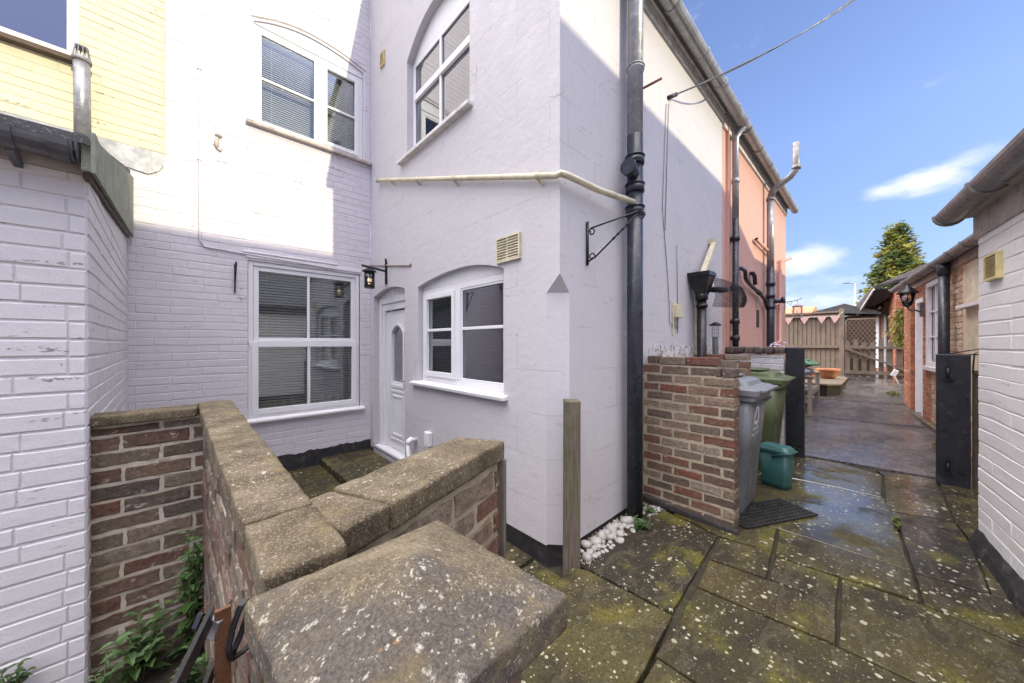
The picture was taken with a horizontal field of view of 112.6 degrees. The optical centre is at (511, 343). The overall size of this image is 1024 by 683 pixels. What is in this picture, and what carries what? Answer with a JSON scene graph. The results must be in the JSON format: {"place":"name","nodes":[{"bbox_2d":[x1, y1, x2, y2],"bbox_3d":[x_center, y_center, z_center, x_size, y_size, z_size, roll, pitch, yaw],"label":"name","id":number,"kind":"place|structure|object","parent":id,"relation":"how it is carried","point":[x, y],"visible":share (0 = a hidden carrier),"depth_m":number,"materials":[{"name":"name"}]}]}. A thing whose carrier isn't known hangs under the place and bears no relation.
{"place":"outdoors","nodes":[
{"label":"outdoors","id":0,"kind":"place"},
{"bbox_2d":[288,449,561,587],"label":"courtyard floor","id":1,"kind":"structure","parent":0,"point":[329,473],"depth_m":3.65,"materials":[{"name":"grey stone"}]},
{"bbox_2d":[91,446,989,682],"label":"ground","id":2,"kind":"structure","parent":0,"point":[165,674],"depth_m":1.79,"materials":[{"name":"soil"}]},
{"bbox_2d":[0,657,35,682],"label":"weed","id":3,"kind":"object","parent":2,"relation":"on","point":[19,677],"visible":1,"depth_m":1.32,"materials":[{"name":"green plant"}]},
{"bbox_2d":[0,111,163,682],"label":"outhouse","id":4,"kind":"structure","parent":2,"relation":"on","point":[66,213],"depth_m":1.42,"materials":[{"name":"paint"}]},
{"bbox_2d":[0,0,164,157],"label":"yellow house","id":5,"kind":"structure","parent":2,"relation":"on","point":[88,67],"depth_m":2.98,"materials":[{"name":"brick"}]},
{"bbox_2d":[0,0,78,64],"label":"window","id":6,"kind":"structure","parent":5,"relation":"in","point":[7,35],"depth_m":2.79,"materials":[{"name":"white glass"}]},
{"bbox_2d":[86,649,121,682],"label":"weed","id":7,"kind":"object","parent":2,"relation":"on","point":[103,677],"visible":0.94,"depth_m":1.46,"materials":[{"name":"green plant"}]},
{"bbox_2d":[98,600,174,682],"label":"weed","id":8,"kind":"object","parent":2,"relation":"on","point":[141,658],"visible":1,"depth_m":1.52,"materials":[{"name":"green plant"}]},
{"bbox_2d":[165,529,203,660],"bbox_3d":[-1.560,1.201,1.663,0.134,0.619,0.167,0,0,-2],"label":"weed","id":9,"kind":"object","parent":2,"relation":"on","point":[189,610],"visible":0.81,"depth_m":1.65,"materials":[{"name":"green plant"}]},
{"bbox_2d":[170,645,208,682],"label":"weed","id":10,"kind":"object","parent":2,"relation":"on","point":[195,673],"visible":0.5,"depth_m":1.43,"materials":[{"name":"green plant"}]},
{"bbox_2d":[88,399,346,682],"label":"garden wall","id":11,"kind":"structure","parent":2,"relation":"on","point":[219,478],"depth_m":1.56,"materials":[{"name":"brick"}]},
{"bbox_2d":[171,598,248,682],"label":"iron gate","id":12,"kind":"structure","parent":11,"relation":"attached to","point":[218,627],"depth_m":0.53,"materials":[{"name":"grey metal"}]},
{"bbox_2d":[244,520,566,682],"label":"wall pier","id":13,"kind":"structure","parent":2,"relation":"on","point":[438,601],"depth_m":0.42,"materials":[{"name":"stone"}]},
{"bbox_2d":[310,437,505,558],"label":"garden wall","id":14,"kind":"structure","parent":2,"relation":"on","point":[458,484],"depth_m":0.91,"materials":[{"name":"stone"}]},
{"bbox_2d":[127,0,749,566],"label":"white house","id":15,"kind":"structure","parent":2,"relation":"on","point":[467,168],"depth_m":3.34,"materials":[{"name":"paint"}]},
{"bbox_2d":[234,261,236,292],"bbox_3d":[-2.842,-0.680,3.512,0.012,0.300,0.192,0,0,-43],"label":"hanging bracket","id":16,"kind":"object","parent":15,"relation":"attached to","point":[235,268],"visible":1,"depth_m":3.54,"materials":[{"name":"black metal"}]},
{"bbox_2d":[247,260,364,423],"bbox_3d":[-2.482,-0.019,4.144,1.245,1.747,0.350,0,0,-43],"label":"window","id":17,"kind":"structure","parent":15,"relation":"in","point":[256,414],"depth_m":4.07,"materials":[{"name":"white plastic"}]},
{"bbox_2d":[246,22,371,166],"bbox_3d":[-2.398,-2.992,4.131,1.310,1.295,0.225,0,0,-43],"label":"window","id":18,"kind":"structure","parent":15,"relation":"in","point":[324,62],"depth_m":4.12,"materials":[{"name":"white plastic"}]},
{"bbox_2d":[361,258,386,288],"bbox_3d":[-1.634,-0.841,4.062,0.301,0.382,0.156,0,0,-43],"label":"wall lantern","id":19,"kind":"object","parent":15,"relation":"attached to","point":[369,271],"depth_m":4.02,"materials":[{"name":"black metal"}]},
{"bbox_2d":[375,287,404,460],"bbox_3d":[-1.440,0.343,4.203,0.155,2.035,0.894,0,0,-43],"label":"door","id":20,"kind":"structure","parent":15,"relation":"in","point":[391,324],"depth_m":4.33,"materials":[{"name":"white plastic"}]},
{"bbox_2d":[397,0,472,165],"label":"window","id":21,"kind":"structure","parent":15,"relation":"in","point":[441,66],"depth_m":3.39,"materials":[{"name":"white plastic"}]},
{"bbox_2d":[409,266,507,401],"bbox_3d":[-0.522,-0.120,3.145,0.174,1.110,1.500,0,0,-43],"label":"window","id":22,"kind":"structure","parent":15,"relation":"in","point":[463,310],"depth_m":3.08,"materials":[{"name":"white plastic"}]},
{"bbox_2d":[586,210,645,265],"bbox_3d":[0.673,-0.703,2.256,0.020,0.305,0.431,0,0,-43],"label":"hanging bracket","id":23,"kind":"object","parent":15,"relation":"attached to","point":[603,248],"visible":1,"depth_m":2.33,"materials":[{"name":"black metal"}]},
{"bbox_2d":[710,277,746,307],"bbox_3d":[2.667,-0.560,4.110,1.283,0.324,0.174,0,0,-39],"label":"satellite dish","id":24,"kind":"object","parent":15,"relation":"attached to","point":[720,290],"visible":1,"depth_m":3.88,"materials":[{"name":"black metal"}]},
{"bbox_2d":[667,0,854,99],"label":"overhead cable","id":25,"kind":"object","parent":15,"relation":"attached to","point":[671,96],"visible":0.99,"depth_m":3.35,"materials":[{"name":"black paint"}]},
{"bbox_2d":[561,500,671,574],"bbox_3d":[0.855,1.413,2.566,1.200,0.034,0.270,0,0,-43],"label":"gravel bed","id":26,"kind":"object","parent":2,"relation":"on","point":[584,567],"visible":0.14,"depth_m":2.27,"materials":[{"name":"white gravel"}]},
{"bbox_2d":[581,540,591,548],"bbox_3d":[0.509,1.376,2.337,0.075,0.052,0.072,9,-7,-43],"label":"pebble","id":27,"kind":"object","parent":26,"relation":"on","point":[586,544],"visible":0.99,"depth_m":2.32,"materials":[{"name":"white stone"}]},
{"bbox_2d":[582,553,591,562],"bbox_3d":[0.484,1.377,2.200,0.060,0.053,0.061,0,0,-20],"label":"pebble","id":28,"kind":"object","parent":26,"relation":"on","point":[587,557],"visible":0.99,"depth_m":2.18,"materials":[{"name":"white stone"}]},
{"bbox_2d":[586,549,593,554],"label":"pebble","id":29,"kind":"object","parent":26,"relation":"on","point":[591,551],"visible":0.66,"depth_m":2.24,"materials":[{"name":"white stone"}]},
{"bbox_2d":[591,544,597,551],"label":"pebble","id":30,"kind":"object","parent":26,"relation":"on","point":[594,547],"visible":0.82,"depth_m":2.29,"materials":[{"name":"white stone"}]},
{"bbox_2d":[590,536,601,544],"bbox_3d":[0.581,1.376,2.371,0.085,0.055,0.075,0,0,18],"label":"pebble","id":31,"kind":"object","parent":26,"relation":"on","point":[595,540],"visible":0.75,"depth_m":2.36,"materials":[{"name":"white stone"}]},
{"bbox_2d":[597,530,606,539],"bbox_3d":[0.639,1.374,2.431,0.097,0.073,0.068,-18,18,-42],"label":"pebble","id":32,"kind":"object","parent":26,"relation":"on","point":[601,534],"visible":0.69,"depth_m":2.41,"materials":[{"name":"white stone"}]},
{"bbox_2d":[606,533,614,539],"bbox_3d":[0.699,1.378,2.435,0.060,0.037,0.068,-10,-8,-43],"label":"pebble","id":33,"kind":"object","parent":26,"relation":"on","point":[611,536],"visible":0.9,"depth_m":2.42,"materials":[{"name":"white stone"}]},
{"bbox_2d":[605,523,616,532],"bbox_3d":[0.733,1.372,2.520,0.080,0.071,0.087,4,6,-43],"label":"pebble","id":34,"kind":"object","parent":26,"relation":"on","point":[611,527],"visible":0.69,"depth_m":2.50,"materials":[{"name":"white stone"}]},
{"bbox_2d":[611,522,619,528],"bbox_3d":[0.784,1.379,2.584,0.078,0.046,0.060,0,0,3],"label":"pebble","id":35,"kind":"object","parent":26,"relation":"on","point":[616,524],"visible":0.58,"depth_m":2.57,"materials":[{"name":"white stone"}]},
{"bbox_2d":[620,516,634,524],"bbox_3d":[0.894,1.371,2.643,0.119,0.066,0.070,0,0,-11],"label":"pebble","id":36,"kind":"object","parent":26,"relation":"on","point":[627,520],"visible":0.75,"depth_m":2.62,"materials":[{"name":"white stone"}]},
{"bbox_2d":[632,515,650,531],"bbox_3d":[0.965,1.361,2.559,0.136,0.094,0.144,0,0,6],"label":"weed","id":37,"kind":"object","parent":26,"relation":"on","point":[641,525],"visible":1,"depth_m":2.54,"materials":[{"name":"green plant"}]},
{"bbox_2d":[644,504,656,513],"bbox_3d":[1.125,1.356,2.773,0.101,0.072,0.101,0,0,10],"label":"weed","id":38,"kind":"object","parent":26,"relation":"on","point":[650,510],"visible":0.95,"depth_m":2.77,"materials":[{"name":"green plant"}]},
{"bbox_2d":[722,113,800,360],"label":"pink house","id":39,"kind":"structure","parent":2,"relation":"on","point":[758,201],"depth_m":5.62,"materials":[{"name":"paint"}]},
{"bbox_2d":[787,298,802,317],"bbox_3d":[6.193,-0.773,7.495,0.326,0.426,0.212,0,0,32],"label":"hanging lantern","id":40,"kind":"object","parent":39,"relation":"attached to","point":[798,305],"visible":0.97,"depth_m":7.45,"materials":[{"name":"white metal"}]},
{"bbox_2d":[786,306,817,314],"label":"distant house","id":41,"kind":"structure","parent":2,"relation":"on","point":[807,309],"depth_m":18.49,"materials":[{"name":"brick"}]},
{"bbox_2d":[786,308,843,375],"bbox_3d":[8.062,-0.010,10.369,0.150,1.880,2.910,0,0,-43],"label":"fence","id":42,"kind":"object","parent":2,"relation":"on","point":[822,344],"visible":0.27,"depth_m":9.69,"materials":[{"name":"brown wood"}]},
{"bbox_2d":[786,313,840,323],"bbox_3d":[8.511,-0.707,9.741,0.024,0.314,1.355,0,0,-43],"label":"bunting","id":43,"kind":"object","parent":42,"relation":"hanging from","point":[820,318],"visible":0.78,"depth_m":9.58},
{"bbox_2d":[842,283,855,305],"bbox_3d":[18.941,-1.269,19.170,0.581,4.297,0.114,0,0,29],"label":"street lamp","id":44,"kind":"object","parent":2,"relation":"on","point":[854,292],"visible":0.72,"depth_m":19.05,"materials":[{"name":"grey metal"}]},
{"bbox_2d":[855,263,927,378],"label":"brick cottage","id":45,"kind":"structure","parent":2,"relation":"on","point":[874,296],"depth_m":9.02,"materials":[{"name":"brick"}]},
{"bbox_2d":[875,304,887,315],"bbox_3d":[9.965,-0.931,9.207,0.173,0.400,0.283,0,0,-73],"label":"wall lantern","id":46,"kind":"object","parent":45,"relation":"attached to","point":[879,305],"depth_m":9.19,"materials":[{"name":"black metal"}]},
{"bbox_2d":[876,312,888,367],"bbox_3d":[11.343,-0.070,10.518,0.050,1.700,2.000,0,0,39],"label":"door","id":47,"kind":"structure","parent":45,"relation":"in","point":[878,325],"depth_m":9.97,"materials":[{"name":"white wood"}]},
{"bbox_2d":[856,220,928,303],"bbox_3d":[15.086,-1.938,13.252,3.179,5.636,2.952,0,0,-43],"label":"conifer tree","id":48,"kind":"object","parent":2,"relation":"on","point":[897,254],"visible":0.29,"depth_m":13.06,"materials":[{"name":"green plant"}]},
{"bbox_2d":[888,233,978,455],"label":"brick outbuilding","id":49,"kind":"structure","parent":2,"relation":"on","point":[945,284],"depth_m":4.85,"materials":[{"name":"brick"}]},
{"bbox_2d":[896,281,923,316],"bbox_3d":[6.592,-0.730,5.608,0.442,0.580,0.254,0,0,12],"label":"wall lantern","id":50,"kind":"object","parent":49,"relation":"attached to","point":[907,290],"depth_m":5.62,"materials":[{"name":"black plastic"}]},
{"bbox_2d":[915,297,922,416],"bbox_3d":[7.088,0.305,5.864,0.142,2.150,0.493,0,0,41],"label":"door","id":51,"kind":"structure","parent":49,"relation":"in","point":[918,320],"depth_m":6.02,"materials":[{"name":"white wood"}]},
{"bbox_2d":[921,278,937,371],"bbox_3d":[6.351,-0.270,5.079,1.176,1.380,0.150,0,0,-49],"label":"window","id":52,"kind":"structure","parent":49,"relation":"in","point":[931,287],"depth_m":5.43,"materials":[{"name":"white glass"}]},
{"bbox_2d":[931,128,1023,617],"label":"outbuilding","id":53,"kind":"structure","parent":2,"relation":"on","point":[988,198],"depth_m":2.01,"materials":[{"name":"paint"}]},
{"bbox_2d":[522,457,1023,682],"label":"paving","id":54,"kind":"structure","parent":0,"point":[743,619],"depth_m":1.84,"materials":[{"name":"grey stone"}]},
{"bbox_2d":[563,399,580,575],"bbox_3d":[0.374,0.906,2.140,0.103,1.107,0.082,0,0,-3],"label":"timber post","id":55,"kind":"object","parent":54,"relation":"on","point":[571,471],"visible":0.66,"depth_m":2.11,"materials":[{"name":"brown wood"}]},
{"bbox_2d":[615,537,624,542],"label":"pebble","id":56,"kind":"object","parent":54,"relation":"on","point":[619,539],"visible":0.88,"depth_m":2.37,"materials":[{"name":"white stone"}]},
{"bbox_2d":[616,530,623,536],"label":"pebble","id":57,"kind":"object","parent":54,"relation":"on","point":[619,533],"visible":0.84,"depth_m":2.46,"materials":[{"name":"white stone"}]},
{"bbox_2d":[643,356,739,534],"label":"bin store wall","id":58,"kind":"structure","parent":54,"relation":"on","point":[691,440],"depth_m":2.70,"materials":[{"name":"brick"}]},
{"bbox_2d":[709,322,721,353],"bbox_3d":[2.353,-0.045,3.951,0.130,0.410,0.130,0,0,-43],"label":"lantern","id":59,"kind":"object","parent":58,"relation":"on","point":[715,343],"visible":0.91,"depth_m":3.92,"materials":[{"name":"grey metal"}]},
{"bbox_2d":[694,354,750,375],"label":"bin store wall","id":60,"kind":"structure","parent":54,"relation":"on","point":[743,367],"depth_m":3.52,"materials":[{"name":"brick"}]},
{"bbox_2d":[725,346,784,444],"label":"side wall","id":61,"kind":"structure","parent":54,"relation":"on","point":[771,359],"depth_m":4.31,"materials":[{"name":"brick"},{"name":"white paint"}]},
{"bbox_2d":[738,373,778,514],"bbox_3d":[1.812,0.814,3.022,0.615,1.092,0.795,0,0,-43],"label":"wheelie bin","id":62,"kind":"object","parent":54,"relation":"on","point":[754,393],"visible":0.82,"depth_m":2.69,"materials":[{"name":"grey plastic"}]},
{"bbox_2d":[750,367,795,470],"bbox_3d":[2.755,0.834,3.976,0.615,1.092,0.795,0,0,-43],"label":"wheelie bin","id":63,"kind":"object","parent":54,"relation":"on","point":[773,415],"visible":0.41,"depth_m":3.65,"materials":[{"name":"green plastic"}]},
{"bbox_2d":[739,498,817,529],"bbox_3d":[2.043,1.368,2.766,0.740,0.016,0.300,0,0,-16],"label":"rubber mat","id":64,"kind":"object","parent":54,"relation":"on","point":[757,514],"visible":0.76,"depth_m":2.73,"materials":[{"name":"black rubber"}]},
{"bbox_2d":[760,442,797,490],"bbox_3d":[2.569,1.180,3.309,0.202,0.400,0.283,0,0,-29],"label":"food caddy","id":65,"kind":"object","parent":54,"relation":"on","point":[776,461],"visible":0.88,"depth_m":3.25,"materials":[{"name":"teal plastic"}]},
{"bbox_2d":[785,347,804,457],"bbox_3d":[3.460,0.720,4.175,0.060,1.340,0.180,0,0,-43],"label":"gate post","id":66,"kind":"object","parent":54,"relation":"on","point":[795,406],"visible":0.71,"depth_m":4.15,"materials":[{"name":"black paint"}]},
{"bbox_2d":[891,516,903,529],"bbox_3d":[2.918,1.348,2.592,0.257,0.064,0.071,0,0,-43],"label":"moss clump","id":67,"kind":"object","parent":54,"relation":"on","point":[896,520],"visible":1,"depth_m":2.58,"materials":[{"name":"green plant"}]},
{"bbox_2d":[936,354,970,488],"bbox_3d":[4.261,0.748,3.300,0.090,1.285,0.207,0,0,-43],"label":"gate post","id":68,"kind":"object","parent":54,"relation":"on","point":[953,419],"visible":0.97,"depth_m":3.29,"materials":[{"name":"black paint"}]},
{"bbox_2d":[948,349,978,376],"bbox_3d":[4.330,0.205,3.274,0.258,0.318,0.028,0,0,35],"label":"rope loop","id":69,"kind":"object","parent":68,"relation":"hanging from","point":[974,354],"visible":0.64,"depth_m":3.24,"materials":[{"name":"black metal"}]},
{"bbox_2d":[972,370,978,487],"bbox_3d":[4.490,0.825,3.232,0.090,1.130,0.165,0,0,-43],"label":"old post","id":70,"kind":"object","parent":54,"relation":"on","point":[975,439],"visible":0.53,"depth_m":3.25,"materials":[{"name":"brown wood"}]},
{"bbox_2d":[682,0,1023,310],"label":"sky","id":71,"kind":"structure","parent":0,"point":[892,107],"materials":[{"name":"blue"}]},
{"bbox_2d":[805,371,971,483],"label":"path","id":72,"kind":"structure","parent":0,"point":[867,422],"depth_m":5.05,"materials":[{"name":"concrete"}]},
{"bbox_2d":[769,342,785,353],"bbox_3d":[4.354,0.654,5.601,0.233,1.353,0.225,0,0,-6],"label":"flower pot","id":73,"kind":"object","parent":72,"relation":"on","point":[774,344],"visible":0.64,"depth_m":5.59,"materials":[{"name":"ceramic"}]},
{"bbox_2d":[805,372,821,413],"bbox_3d":[5.706,0.820,6.779,1.290,0.940,0.550,0,0,-43],"label":"garden bench","id":74,"kind":"object","parent":72,"relation":"on","point":[811,389],"visible":0.28,"depth_m":6.28,"materials":[{"name":"wood"}]},
{"bbox_2d":[805,359,819,374],"bbox_3d":[5.625,0.447,6.613,0.629,0.335,0.522,0,0,-43],"label":"bag","id":75,"kind":"object","parent":74,"relation":"on","point":[808,363],"visible":0.29,"depth_m":6.42,"materials":[{"name":"green plastic"}]},
{"bbox_2d":[805,376,848,395],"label":"planter deck","id":76,"kind":"structure","parent":72,"relation":"on","point":[831,387],"depth_m":7.46,"materials":[{"name":"brown wood"}]},
{"bbox_2d":[815,368,840,378],"bbox_3d":[7.895,0.753,8.539,0.470,0.250,0.470,0,0,-43],"label":"terracotta bowl","id":77,"kind":"object","parent":76,"relation":"on","point":[830,373],"visible":0.93,"depth_m":8.40,"materials":[{"name":"orange ceramic"}]},
{"bbox_2d":[815,304,880,375],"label":"garden shed","id":78,"kind":"structure","parent":72,"relation":"on","point":[851,311],"depth_m":9.54,"materials":[{"name":"timber"},{"name":"slate"}]},
{"bbox_2d":[845,318,877,358],"bbox_3d":[9.547,0.095,9.335,0.040,1.570,0.640,0,0,-43],"label":"trellis","id":79,"kind":"object","parent":72,"relation":"on","point":[846,325],"visible":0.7,"depth_m":9.34,"materials":[{"name":"brown wood"}]},
{"bbox_2d":[845,339,903,379],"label":"picket gate","id":80,"kind":"structure","parent":72,"relation":"on","point":[872,347],"depth_m":8.52,"materials":[{"name":"wood"}]},
{"bbox_2d":[883,308,903,348],"bbox_3d":[7.825,0.254,6.919,0.480,1.953,0.444,0,0,-43],"label":"climbing plant","id":81,"kind":"object","parent":72,"relation":"on","point":[897,336],"visible":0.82,"depth_m":6.87,"materials":[{"name":"green plant"}]},
{"bbox_2d":[886,391,900,396],"bbox_3d":[8.046,1.043,7.215,0.986,0.074,0.221,0,0,-43],"label":"moss clump","id":82,"kind":"object","parent":72,"relation":"on","point":[893,393],"visible":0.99,"depth_m":7.12,"materials":[{"name":"green plant"}]},
{"bbox_2d":[890,369,899,385],"bbox_3d":[8.877,0.805,7.908,0.092,0.398,0.159,0,0,-43],"label":"garden spotlight","id":83,"kind":"object","parent":72,"relation":"on","point":[894,373],"visible":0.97,"depth_m":7.90,"materials":[{"name":"white plastic"}]}
]}

